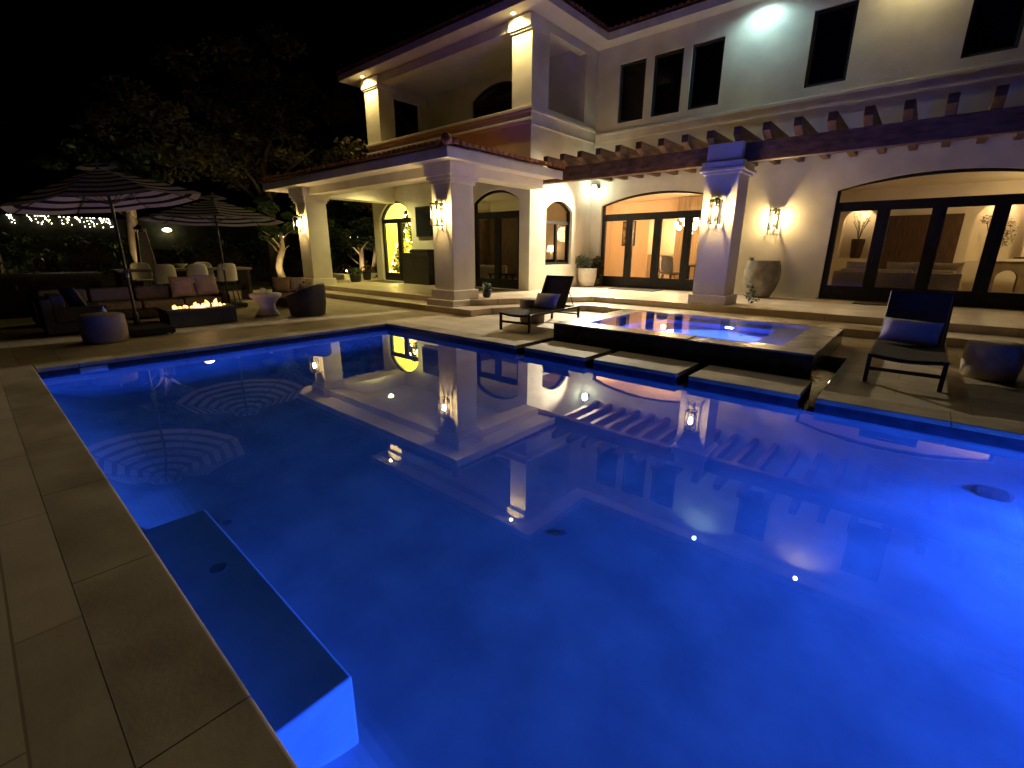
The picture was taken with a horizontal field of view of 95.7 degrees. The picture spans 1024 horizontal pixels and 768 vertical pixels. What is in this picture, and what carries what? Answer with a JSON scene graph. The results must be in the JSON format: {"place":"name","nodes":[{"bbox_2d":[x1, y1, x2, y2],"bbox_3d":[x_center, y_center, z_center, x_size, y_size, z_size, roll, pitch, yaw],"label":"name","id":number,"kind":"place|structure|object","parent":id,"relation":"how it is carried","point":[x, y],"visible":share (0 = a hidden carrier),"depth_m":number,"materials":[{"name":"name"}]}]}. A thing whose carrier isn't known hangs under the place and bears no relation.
{"place":"outdoors","nodes":[
{"label":"outdoors","id":0,"kind":"place"},
{"bbox_2d":[103,280,271,291],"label":"ground","id":1,"kind":"structure","parent":0,"point":[258,284],"depth_m":21.17,"materials":[{"name":"beige stone"}]},
{"bbox_2d":[32,138,166,268],"bbox_3d":[-12.765,-5.371,15.208,3.554,4.917,2.301,2,16,6],"label":"courtyard tree","id":2,"kind":"object","parent":1,"relation":"on","point":[84,148],"visible":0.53,"depth_m":14.77,"materials":[{"name":"green plant"}]},
{"bbox_2d":[0,214,373,249],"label":"garden wall","id":3,"kind":"structure","parent":1,"relation":"on","point":[57,230],"depth_m":20.06,"materials":[{"name":"green plant"}]},
{"bbox_2d":[6,214,112,227],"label":"string lights","id":4,"kind":"object","parent":3,"relation":"attached to","point":[61,220],"visible":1,"depth_m":18.73,"materials":[{"name":"beige"}]},
{"bbox_2d":[162,227,171,231],"bbox_3d":[-15.862,-7.097,21.290,0.250,0.208,0.374,14,21,39],"label":"wall lamp","id":5,"kind":"object","parent":3,"relation":"attached to","point":[166,229],"visible":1,"depth_m":21.24,"materials":[{"name":"white glass"}]},
{"bbox_2d":[0,232,376,286],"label":"hedge","id":6,"kind":"object","parent":1,"relation":"on","point":[82,259],"visible":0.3,"depth_m":20.83,"materials":[{"name":"green plant"}]},
{"bbox_2d":[69,22,367,285],"bbox_3d":[-10.874,-8.849,18.671,6.367,9.649,9.907,14,21,39],"label":"tall tree","id":7,"kind":"object","parent":1,"relation":"on","point":[238,130],"visible":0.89,"depth_m":17.86,"materials":[{"name":"green plant"}]},
{"bbox_2d":[243,195,298,276],"bbox_3d":[-9.441,-5.892,19.190,2.826,3.783,2.165,8,18,25],"label":"courtyard tree","id":8,"kind":"object","parent":1,"relation":"on","point":[264,204],"visible":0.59,"depth_m":18.86,"materials":[{"name":"green plant"}]},
{"bbox_2d":[295,238,369,273],"bbox_3d":[-8.900,-6.260,23.055,2.747,2.237,3.629,14,21,39],"label":"garden bush","id":9,"kind":"object","parent":1,"relation":"on","point":[337,260],"visible":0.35,"depth_m":23.06,"materials":[{"name":"green plant"}]},
{"bbox_2d":[326,199,376,272],"bbox_3d":[-7.512,-7.054,22.334,3.393,4.299,4.205,-6,17,-21],"label":"courtyard tree","id":10,"kind":"object","parent":1,"relation":"on","point":[361,237],"visible":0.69,"depth_m":21.72,"materials":[{"name":"green plant"}]},
{"bbox_2d":[332,264,377,277],"bbox_3d":[-6.768,-5.195,21.791,3.099,0.908,3.124,14,21,39],"label":"garden bush","id":11,"kind":"object","parent":1,"relation":"on","point":[344,267],"visible":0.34,"depth_m":21.46,"materials":[{"name":"green plant"}]},
{"bbox_2d":[333,273,377,279],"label":"planter curb","id":12,"kind":"structure","parent":1,"relation":"on","point":[338,276],"depth_m":20.07,"materials":[{"name":"paint"}]},
{"bbox_2d":[350,100,417,215],"bbox_3d":[-5.551,-9.892,23.567,4.898,8.996,6.680,14,21,39],"label":"tall tree","id":13,"kind":"object","parent":1,"relation":"on","point":[408,124],"visible":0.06,"depth_m":21.64,"materials":[{"name":"green plant"}]},
{"bbox_2d":[0,0,692,229],"label":"sky","id":14,"kind":"structure","parent":0,"point":[52,51],"materials":[{"name":"black"}]},
{"bbox_2d":[0,289,1023,767],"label":"pool deck","id":15,"kind":"structure","parent":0,"point":[56,707],"depth_m":3.04,"materials":[{"name":"stone"}]},
{"bbox_2d":[0,234,68,272],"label":"garden bush","id":16,"kind":"object","parent":15,"relation":"on","point":[9,264],"visible":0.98,"depth_m":12.83,"materials":[{"name":"green plant"}]},
{"bbox_2d":[0,257,102,318],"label":"kitchen counter","id":17,"kind":"object","parent":15,"relation":"on","point":[15,288],"visible":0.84,"depth_m":10.55,"materials":[{"name":"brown wood"}]},
{"bbox_2d":[33,293,107,334],"bbox_3d":[-8.136,-1.347,8.597,0.900,0.670,0.900,14,21,39],"label":"outdoor armchair","id":18,"kind":"object","parent":15,"relation":"on","point":[56,315],"visible":0.81,"depth_m":8.20,"materials":[{"name":"wicker"}]},
{"bbox_2d":[57,286,86,306],"bbox_3d":[-7.986,-1.563,8.429,0.460,0.460,0.180,6,39,20],"label":"throw pillow","id":19,"kind":"object","parent":18,"relation":"on","point":[72,296],"visible":0.92,"depth_m":8.33,"materials":[{"name":"fabric"}]},
{"bbox_2d":[0,158,201,337],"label":"striped umbrella","id":20,"kind":"object","parent":15,"relation":"on","point":[98,187],"visible":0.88,"depth_m":8.21,"materials":[{"name":"fabric"}]},
{"bbox_2d":[77,312,128,343],"bbox_3d":[-6.838,-0.943,7.763,0.620,0.460,0.620,14,21,39],"label":"drum table","id":21,"kind":"object","parent":15,"relation":"on","point":[103,328],"visible":1,"depth_m":7.55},
{"bbox_2d":[26,284,227,325],"bbox_3d":[-8.451,-1.860,10.455,0.900,0.630,3.400,14,21,39],"label":"outdoor sofa","id":22,"kind":"object","parent":15,"relation":"on","point":[148,300],"visible":0.55,"depth_m":10.30,"materials":[{"name":"wicker"}]},
{"bbox_2d":[167,276,196,297],"bbox_3d":[-7.782,-2.302,10.938,0.200,0.500,0.500,-4,9,43],"label":"throw pillow","id":23,"kind":"object","parent":22,"relation":"on","point":[181,286],"visible":1,"depth_m":10.87,"materials":[{"name":"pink fabric"}]},
{"bbox_2d":[192,274,218,295],"bbox_3d":[-7.431,-2.415,11.264,0.200,0.500,0.500,-6,10,36],"label":"throw pillow","id":24,"kind":"object","parent":22,"relation":"on","point":[205,284],"visible":1,"depth_m":11.19,"materials":[{"name":"pink fabric"}]},
{"bbox_2d":[130,262,153,286],"bbox_3d":[-10.609,-2.920,13.378,0.473,1.132,0.520,14,21,39],"label":"counter chair","id":25,"kind":"object","parent":15,"relation":"on","point":[141,276],"visible":0.66,"depth_m":13.38,"materials":[{"name":"beige fabric"}]},
{"bbox_2d":[133,224,162,285],"bbox_3d":[-10.779,-3.561,13.680,0.540,2.200,0.540,14,21,39],"label":"patio heater","id":26,"kind":"object","parent":15,"relation":"on","point":[144,251],"visible":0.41,"depth_m":13.48,"materials":[{"name":"black metal"}]},
{"bbox_2d":[153,264,176,285],"bbox_3d":[-9.255,-2.630,12.392,0.473,1.132,0.520,14,21,39],"label":"counter chair","id":27,"kind":"object","parent":15,"relation":"on","point":[161,272],"visible":0.69,"depth_m":12.14,"materials":[{"name":"beige fabric"}]},
{"bbox_2d":[110,267,252,299],"bbox_3d":[-9.403,-2.860,13.471,0.900,0.980,3.250,14,21,39],"label":"outdoor table","id":28,"kind":"object","parent":15,"relation":"on","point":[245,286],"visible":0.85,"depth_m":14.16,"materials":[{"name":"brown wood"}]},
{"bbox_2d":[174,264,186,267],"bbox_3d":[-9.581,-3.419,13.412,0.340,0.120,0.340,14,21,39],"label":"bowl","id":29,"kind":"object","parent":28,"relation":"on","point":[181,265],"visible":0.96,"depth_m":13.33,"materials":[{"name":"brown ceramic"}]},
{"bbox_2d":[155,299,237,327],"bbox_3d":[-6.555,-1.516,9.669,0.820,0.481,1.260,14,21,39],"label":"fire pit","id":30,"kind":"object","parent":15,"relation":"on","point":[205,313],"visible":1,"depth_m":9.44,"materials":[{"name":"black metal"}]},
{"bbox_2d":[187,264,207,283],"bbox_3d":[-8.763,-2.784,12.937,0.473,1.132,0.520,14,21,39],"label":"counter chair","id":31,"kind":"object","parent":15,"relation":"on","point":[196,269],"visible":0.45,"depth_m":12.67,"materials":[{"name":"beige fabric"}]},
{"bbox_2d":[194,262,215,278],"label":"counter chair","id":32,"kind":"object","parent":15,"relation":"on","point":[210,272],"visible":0.33,"depth_m":14.63,"materials":[{"name":"beige fabric"}]},
{"bbox_2d":[136,192,284,307],"bbox_3d":[-7.581,-3.442,12.071,3.000,2.890,3.001,11,19,32],"label":"striped umbrella","id":33,"kind":"object","parent":15,"relation":"on","point":[211,210],"visible":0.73,"depth_m":11.80,"materials":[{"name":"fabric"}]},
{"bbox_2d":[216,263,240,301],"bbox_3d":[-8.279,-2.936,13.475,0.473,1.132,0.520,14,21,39],"label":"counter chair","id":34,"kind":"object","parent":15,"relation":"on","point":[231,272],"visible":0.81,"depth_m":13.29,"materials":[{"name":"beige fabric"}]},
{"bbox_2d":[249,292,281,316],"bbox_3d":[-5.791,-1.878,10.942,0.690,0.515,0.690,14,21,39],"label":"hourglass table","id":35,"kind":"object","parent":15,"relation":"on","point":[266,302],"visible":0.97,"depth_m":10.79,"materials":[{"name":"white ceramic"}]},
{"bbox_2d":[260,288,269,293],"bbox_3d":[-5.800,-2.188,10.849,0.190,0.130,0.198,14,21,39],"label":"candle holder","id":36,"kind":"object","parent":35,"relation":"on","point":[263,290],"visible":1,"depth_m":10.82,"materials":[{"name":"white ceramic"}]},
{"bbox_2d":[272,281,305,306],"bbox_3d":[-6.068,-2.503,12.693,0.877,0.710,0.814,-2,16,-9],"label":"wicker chair","id":37,"kind":"object","parent":15,"relation":"on","point":[281,301],"visible":0.27,"depth_m":12.40,"materials":[{"name":"wicker"}]},
{"bbox_2d":[272,277,290,291],"bbox_3d":[-6.283,-2.715,12.620,0.440,0.420,0.170,-5,-1,-18],"label":"throw pillow","id":38,"kind":"object","parent":37,"relation":"on","point":[281,283],"visible":0.97,"depth_m":12.56,"materials":[{"name":"beige fabric"}]},
{"bbox_2d":[289,277,304,290],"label":"throw pillow","id":39,"kind":"object","parent":37,"relation":"on","point":[295,282],"visible":0.72,"depth_m":12.77,"materials":[{"name":"fabric"}]},
{"bbox_2d":[286,284,325,315],"bbox_3d":[-4.853,-2.011,10.999,0.814,0.710,0.877,5,17,15],"label":"wicker chair","id":40,"kind":"object","parent":15,"relation":"on","point":[309,301],"visible":1,"depth_m":10.70,"materials":[{"name":"wicker"}]},
{"bbox_2d":[296,282,311,291],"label":"throw pillow","id":41,"kind":"object","parent":40,"relation":"on","point":[301,286],"visible":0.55,"depth_m":10.74,"materials":[{"name":"beige fabric"}]},
{"bbox_2d":[78,346,803,402],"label":"wall","id":42,"kind":"structure","parent":15,"relation":"on","point":[106,366],"depth_m":6.48,"materials":[{"name":"stone"}]},
{"bbox_2d":[79,363,106,367],"bbox_3d":[-5.940,-0.176,6.579,0.248,0.234,0.300,14,21,39],"label":"skimmer","id":43,"kind":"object","parent":42,"relation":"attached to","point":[93,365],"visible":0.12,"depth_m":6.46,"materials":[{"name":"black tile"}]},
{"bbox_2d":[0,320,1023,767],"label":"coping","id":44,"kind":"object","parent":42,"relation":"on","point":[180,694],"visible":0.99,"depth_m":2.17,"materials":[{"name":"stone"}]},
{"bbox_2d":[38,326,1023,446],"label":"waterline tile","id":45,"kind":"object","parent":42,"relation":"attached to","point":[965,433],"visible":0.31,"depth_m":6.17,"materials":[{"name":"blue tile"}]},
{"bbox_2d":[520,298,544,322],"bbox_3d":[0.446,-1.628,10.209,0.560,0.500,0.560,14,21,39],"label":"drum stool","id":46,"kind":"object","parent":15,"relation":"on","point":[526,302],"visible":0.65,"depth_m":10.01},
{"bbox_2d":[499,275,579,332],"bbox_3d":[0.631,-1.727,9.667,0.724,0.990,2.004,12,19,34],"label":"sun lounger","id":47,"kind":"object","parent":15,"relation":"on","point":[556,284],"visible":0.84,"depth_m":9.89,"materials":[{"name":"black metal"}]},
{"bbox_2d":[533,293,560,308],"bbox_3d":[0.728,-1.764,9.792,0.580,0.360,0.200,12,-17,34],"label":"throw pillow","id":48,"kind":"object","parent":47,"relation":"on","point":[546,300],"visible":1,"depth_m":9.69,"materials":[{"name":"grey fabric"}]},
{"bbox_2d":[516,346,811,403],"bbox_3d":[2.508,-0.373,7.289,4.274,0.163,2.560,14,21,39],"label":"spill channel","id":49,"kind":"object","parent":15,"relation":"on","point":[804,394],"visible":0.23,"depth_m":6.24,"materials":[{"name":"black tile"}]},
{"bbox_2d":[517,351,840,407],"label":"channel water","id":50,"kind":"structure","parent":49,"relation":"in","point":[822,379],"depth_m":6.02,"materials":[{"name":"blue liquid"}]},
{"bbox_2d":[325,290,1023,347],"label":"step","id":51,"kind":"object","parent":15,"relation":"on","point":[953,339],"visible":0.5,"depth_m":11.13,"materials":[{"name":"stone"}]},
{"bbox_2d":[553,309,843,380],"bbox_3d":[3.175,-0.623,8.168,4.008,0.825,2.804,14,21,39],"label":"spa","id":52,"kind":"object","parent":15,"relation":"on","point":[794,350],"visible":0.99,"depth_m":7.20,"materials":[{"name":"black tile"}]},
{"bbox_2d":[862,290,955,391],"bbox_3d":[5.193,-0.653,6.004,0.724,0.990,2.004,14,21,39],"label":"sun lounger","id":53,"kind":"object","parent":15,"relation":"on","point":[934,307],"visible":0.88,"depth_m":6.13,"materials":[{"name":"black metal"}]},
{"bbox_2d":[877,316,944,347],"bbox_3d":[5.268,-0.691,6.130,0.620,0.370,0.200,17,-13,38],"label":"throw pillow","id":54,"kind":"object","parent":53,"relation":"on","point":[923,333],"visible":1,"depth_m":6.05,"materials":[{"name":"blue fabric"}]},
{"bbox_2d":[959,339,1023,382],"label":"drum stool","id":55,"kind":"object","parent":15,"relation":"on","point":[992,360],"visible":1,"depth_m":5.59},
{"bbox_2d":[40,329,1023,767],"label":"pool water","id":56,"kind":"structure","parent":0,"point":[386,549],"depth_m":2.56,"materials":[{"name":"blue liquid"}]},
{"bbox_2d":[545,259,563,261],"bbox_3d":[1.562,-4.321,17.794,1.600,0.888,0.500,14,21,39],"label":"indoor cabinet","id":57,"kind":"object","parent":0,"point":[550,260],"depth_m":17.48,"materials":[{"name":"brown wood"}]},
{"bbox_2d":[547,245,552,258],"bbox_3d":[1.490,-5.018,17.662,0.340,0.515,0.340,14,21,39],"label":"table lamp","id":58,"kind":"object","parent":57,"relation":"on","point":[550,248],"visible":0.92,"depth_m":17.51,"materials":[{"name":"white ceramic"}]},
{"bbox_2d":[326,278,1023,337],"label":"patio","id":59,"kind":"structure","parent":0,"point":[1000,322],"depth_m":11.33,"materials":[{"name":"stone"}]},
{"bbox_2d":[348,267,362,281],"bbox_3d":[-6.157,-4.309,18.211,0.573,0.578,0.550,14,21,39],"label":"potted plant","id":60,"kind":"object","parent":59,"relation":"on","point":[355,278],"visible":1,"depth_m":18.10,"materials":[{"name":"green plant"}]},
{"bbox_2d":[362,260,370,279],"bbox_3d":[-6.108,-4.803,19.477,0.374,0.831,0.360,14,21,39],"label":"potted plant","id":61,"kind":"object","parent":59,"relation":"on","point":[366,275],"visible":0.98,"depth_m":19.42,"materials":[{"name":"green plant"}]},
{"bbox_2d":[371,280,403,282],"bbox_3d":[-4.950,-4.083,18.466,1.800,0.015,0.750,14,21,39],"label":"doormat","id":62,"kind":"object","parent":59,"relation":"on","point":[386,281],"visible":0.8,"depth_m":18.39,"materials":[{"name":"beige fabric"}]},
{"bbox_2d":[402,249,434,284],"bbox_3d":[-3.345,-4.357,17.214,1.500,1.247,0.655,14,21,39],"label":"grill cabinet","id":63,"kind":"object","parent":59,"relation":"on","point":[418,266],"visible":0.78,"depth_m":16.86,"materials":[{"name":"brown wood"}]},
{"bbox_2d":[482,282,491,297],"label":"potted plant","id":64,"kind":"object","parent":59,"relation":"on","point":[486,291],"visible":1,"depth_m":12.35,"materials":[{"name":"green plant"}]},
{"bbox_2d":[474,287,508,291],"bbox_3d":[-0.973,-3.078,15.030,1.700,0.015,0.850,14,21,39],"label":"doormat","id":65,"kind":"object","parent":59,"relation":"on","point":[492,289],"visible":0.5,"depth_m":14.83,"materials":[{"name":"beige fabric"}]},
{"bbox_2d":[575,255,596,286],"bbox_3d":[2.571,-4.032,16.380,0.861,1.140,0.722,14,21,39],"label":"potted plant","id":66,"kind":"object","parent":59,"relation":"on","point":[586,276],"visible":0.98,"depth_m":16.20,"materials":[{"name":"white plant"}]},
{"bbox_2d":[590,256,604,286],"bbox_3d":[3.024,-3.949,16.473,0.553,1.208,0.465,14,21,39],"label":"clipped bush","id":67,"kind":"object","parent":59,"relation":"on","point":[598,264],"visible":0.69,"depth_m":16.37,"materials":[{"name":"green plant"}]},
{"bbox_2d":[608,287,661,291],"bbox_3d":[4.044,-3.114,15.245,1.600,0.015,0.750,14,21,39],"label":"doormat","id":68,"kind":"object","parent":59,"relation":"on","point":[634,289],"visible":1,"depth_m":15.12,"materials":[{"name":"beige fabric"}]},
{"bbox_2d":[259,0,1023,310],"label":"villa","id":69,"kind":"object","parent":59,"relation":"on","point":[698,69],"visible":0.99,"depth_m":13.26,"materials":[{"name":"paint"}]},
{"bbox_2d":[292,215,303,231],"bbox_3d":[-7.275,-5.471,15.790,0.234,0.562,0.277,14,21,39],"label":"wall lantern","id":70,"kind":"object","parent":69,"relation":"attached to","point":[298,222],"depth_m":15.77,"materials":[{"name":"black metal"}]},
{"bbox_2d":[382,201,411,280],"bbox_3d":[-4.541,-5.712,18.624,2.060,3.050,0.096,14,21,39],"label":"french door","id":71,"kind":"structure","parent":69,"relation":"in","point":[389,276],"depth_m":18.79,"materials":[{"name":"brown metal"}]},
{"bbox_2d":[390,208,411,272],"bbox_3d":[-4.412,-5.887,19.531,1.538,2.882,1.556,14,21,39],"label":"christmas tree","id":72,"kind":"object","parent":69,"relation":"on","point":[409,234],"visible":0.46,"depth_m":19.36,"materials":[{"name":"green plant"}]},
{"bbox_2d":[415,205,432,236],"bbox_3d":[-2.928,-5.913,16.831,1.760,1.060,0.088,14,21,39],"label":"television","id":73,"kind":"object","parent":69,"relation":"attached to","point":[424,227],"visible":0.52,"depth_m":17.04,"materials":[{"name":"black metal"}]},
{"bbox_2d":[430,201,443,225],"bbox_3d":[-1.808,-4.139,11.242,0.234,0.562,0.277,14,21,39],"label":"wall lantern","id":74,"kind":"object","parent":69,"relation":"attached to","point":[436,203],"depth_m":11.23,"materials":[{"name":"black metal"}]},
{"bbox_2d":[473,81,511,118],"bbox_3d":[-0.459,-9.981,17.620,2.760,2.570,0.096,14,21,39],"label":"balcony door","id":75,"kind":"structure","parent":69,"relation":"in","point":[475,107],"depth_m":17.60,"materials":[{"name":"brown metal"}]},
{"bbox_2d":[474,190,519,288],"bbox_3d":[-0.461,-4.723,15.228,2.060,3.060,0.096,14,21,39],"label":"french door","id":76,"kind":"structure","parent":69,"relation":"in","point":[496,282],"depth_m":15.33,"materials":[{"name":"brown metal"}]},
{"bbox_2d":[480,265,517,279],"bbox_3d":[-0.878,-4.209,18.235,2.400,0.930,0.900,14,21,39],"label":"indoor sofa","id":77,"kind":"object","parent":69,"relation":"in","point":[485,270],"visible":0.13,"depth_m":17.63,"materials":[{"name":"fabric"}]},
{"bbox_2d":[488,273,515,278],"bbox_3d":[-0.371,-3.763,16.667,0.900,0.418,0.500,14,21,39],"label":"coffee table","id":78,"kind":"object","parent":69,"relation":"on","point":[505,274],"visible":0.37,"depth_m":16.53,"materials":[{"name":"brown wood"}]},
{"bbox_2d":[545,201,569,264],"bbox_3d":[1.453,-4.997,15.384,0.096,2.000,1.470,14,21,39],"label":"arched window","id":79,"kind":"structure","parent":69,"relation":"in","point":[556,223],"depth_m":15.55,"materials":[{"name":"brown metal"}]},
{"bbox_2d":[592,184,599,189],"bbox_3d":[2.881,-6.779,15.955,0.180,0.175,0.334,14,21,39],"label":"flood light","id":80,"kind":"object","parent":69,"relation":"attached to","point":[595,186],"visible":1,"depth_m":15.89,"materials":[{"name":"white metal"}]},
{"bbox_2d":[621,221,635,245],"bbox_3d":[5.120,-6.593,20.307,0.620,1.030,0.046,14,21,39],"label":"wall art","id":81,"kind":"object","parent":69,"relation":"attached to","point":[624,233],"depth_m":20.34,"materials":[{"name":"beige metal"}]},
{"bbox_2d":[618,58,646,122],"bbox_3d":[3.963,-9.324,14.879,1.090,2.080,0.440,14,21,39],"label":"window","id":82,"kind":"structure","parent":69,"relation":"in","point":[632,100],"depth_m":15.06,"materials":[{"name":"glass"}]},
{"bbox_2d":[599,190,702,290],"bbox_3d":[4.756,-4.704,15.253,4.120,3.060,0.135,14,21,39],"label":"folding door","id":83,"kind":"structure","parent":69,"relation":"in","point":[653,281],"depth_m":15.37,"materials":[{"name":"brown metal"}]},
{"bbox_2d":[647,254,673,277],"bbox_3d":[6.979,-5.166,20.479,1.860,1.090,0.710,14,21,39],"label":"dining table","id":84,"kind":"object","parent":69,"relation":"on","point":[649,265],"visible":0.18,"depth_m":20.64,"materials":[{"name":"brown wood"}]},
{"bbox_2d":[658,255,674,278],"bbox_3d":[5.807,-4.301,17.482,0.653,1.062,0.527,14,21,39],"label":"dining chair","id":85,"kind":"object","parent":69,"relation":"on","point":[659,269],"visible":0.4,"depth_m":17.48,"materials":[{"name":"fabric"}]},
{"bbox_2d":[651,48,683,116],"bbox_3d":[4.835,-9.111,14.153,1.120,2.080,0.440,14,21,39],"label":"window","id":86,"kind":"structure","parent":69,"relation":"in","point":[668,68],"depth_m":14.33,"materials":[{"name":"glass"}]},
{"bbox_2d":[661,256,678,277],"bbox_3d":[5.567,-3.962,16.294,0.653,1.062,0.527,-8,18,-28],"label":"dining chair","id":87,"kind":"object","parent":69,"relation":"on","point":[667,267],"visible":0.83,"depth_m":16.06,"materials":[{"name":"fabric"}]},
{"bbox_2d":[674,194,699,233],"bbox_3d":[6.382,-6.083,16.565,1.190,1.475,0.420,14,21,39],"label":"chandelier","id":88,"kind":"object","parent":69,"relation":"hanging from","point":[679,227],"visible":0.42,"depth_m":16.57,"materials":[{"name":"white glass"}]},
{"bbox_2d":[687,264,695,278],"bbox_3d":[7.138,-3.770,16.227,2.200,0.748,1.100,14,21,39],"label":"dining table","id":89,"kind":"object","parent":69,"relation":"on","point":[691,265],"visible":0.25,"depth_m":16.44,"materials":[{"name":"brown wood"}]},
{"bbox_2d":[687,36,725,109],"bbox_3d":[5.704,-8.899,13.431,1.100,2.080,0.440,14,21,39],"label":"window","id":90,"kind":"structure","parent":69,"relation":"in","point":[707,59],"depth_m":13.59,"materials":[{"name":"glass"}]},
{"bbox_2d":[767,208,780,229],"bbox_3d":[7.209,-4.541,12.730,0.234,0.562,0.277,14,21,39],"label":"wall lantern","id":91,"kind":"object","parent":69,"relation":"attached to","point":[775,219],"depth_m":12.72,"materials":[{"name":"black metal"}]},
{"bbox_2d":[804,0,859,87],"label":"window","id":92,"kind":"structure","parent":69,"relation":"in","point":[833,27],"depth_m":11.66,"materials":[{"name":"glass"}]},
{"bbox_2d":[850,213,873,257],"bbox_3d":[11.500,-4.928,15.368,0.581,1.464,0.380,14,21,39],"label":"potted plant","id":93,"kind":"object","parent":69,"relation":"in","point":[857,246],"visible":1,"depth_m":15.35,"materials":[{"name":"brown plant"}]},
{"bbox_2d":[831,268,962,290],"bbox_3d":[10.370,-2.611,12.680,2.670,1.030,0.900,14,21,39],"label":"indoor sofa","id":94,"kind":"object","parent":69,"relation":"in","point":[939,279],"visible":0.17,"depth_m":12.22,"materials":[{"name":"brown fabric"}]},
{"bbox_2d":[847,261,866,268],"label":"throw pillow","id":95,"kind":"object","parent":94,"relation":"on","point":[856,265],"visible":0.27,"depth_m":12.95,"materials":[{"name":"brown fabric"}]},
{"bbox_2d":[887,261,919,271],"bbox_3d":[10.465,-3.046,12.404,0.750,0.450,0.200,14,29,39],"label":"throw pillow","id":96,"kind":"object","parent":94,"relation":"on","point":[914,266],"visible":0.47,"depth_m":12.31,"materials":[{"name":"brown fabric"}]},
{"bbox_2d":[933,263,964,273],"bbox_3d":[11.069,-2.899,11.901,0.750,0.450,0.200,14,29,39],"label":"throw pillow","id":97,"kind":"object","parent":94,"relation":"on","point":[957,267],"visible":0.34,"depth_m":11.74,"materials":[{"name":"brown fabric"}]},
{"bbox_2d":[819,168,1023,309],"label":"folding door","id":98,"kind":"structure","parent":69,"relation":"in","point":[979,296],"depth_m":10.91,"materials":[{"name":"brown metal"}]},
{"bbox_2d":[960,0,1023,58],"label":"window","id":99,"kind":"structure","parent":69,"relation":"in","point":[993,25],"depth_m":9.89,"materials":[{"name":"glass"}]},
{"bbox_2d":[981,215,1017,245],"bbox_3d":[13.980,-4.231,13.415,0.846,1.280,0.298,14,21,39],"label":"branch arrangement","id":100,"kind":"object","parent":69,"relation":"in","point":[1006,233],"visible":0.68,"depth_m":13.24,"materials":[{"name":"orange plant"}]},
{"bbox_2d":[988,259,1023,292],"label":"console cabinet","id":101,"kind":"object","parent":69,"relation":"on","point":[1016,266],"visible":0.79,"depth_m":12.46,"materials":[{"name":"brown wood"}]},
{"bbox_2d":[743,281,759,302],"bbox_3d":[5.872,-2.245,11.312,0.280,0.550,0.414,-5,17,-19],"label":"young plant","id":102,"kind":"object","parent":59,"relation":"on","point":[751,291],"visible":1,"depth_m":11.32,"materials":[{"name":"green plant"}]},
{"bbox_2d":[743,257,780,297],"bbox_3d":[6.888,-2.954,12.792,0.920,1.088,0.920,14,21,39],"label":"bowl planter","id":103,"kind":"object","parent":59,"relation":"on","point":[763,276],"visible":0.91,"depth_m":12.48,"materials":[{"name":"ceramic"}]},
{"bbox_2d":[543,84,1023,305],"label":"pergola","id":104,"kind":"object","parent":59,"relation":"on","point":[726,165],"visible":0.96,"depth_m":10.27,"materials":[{"name":"brown wood"}]},
{"bbox_2d":[707,197,723,223],"bbox_3d":[4.574,-3.888,10.406,0.234,0.562,0.277,14,21,39],"label":"wall lantern","id":105,"kind":"object","parent":104,"relation":"attached to","point":[717,211],"depth_m":10.38,"materials":[{"name":"black metal"}]},
{"bbox_2d":[852,301,887,305],"bbox_3d":[9.232,-1.877,11.025,1.800,0.015,0.700,14,21,39],"label":"doormat","id":106,"kind":"object","parent":59,"relation":"on","point":[871,303],"visible":0.45,"depth_m":11.28,"materials":[{"name":"brown fabric"}]}
]}

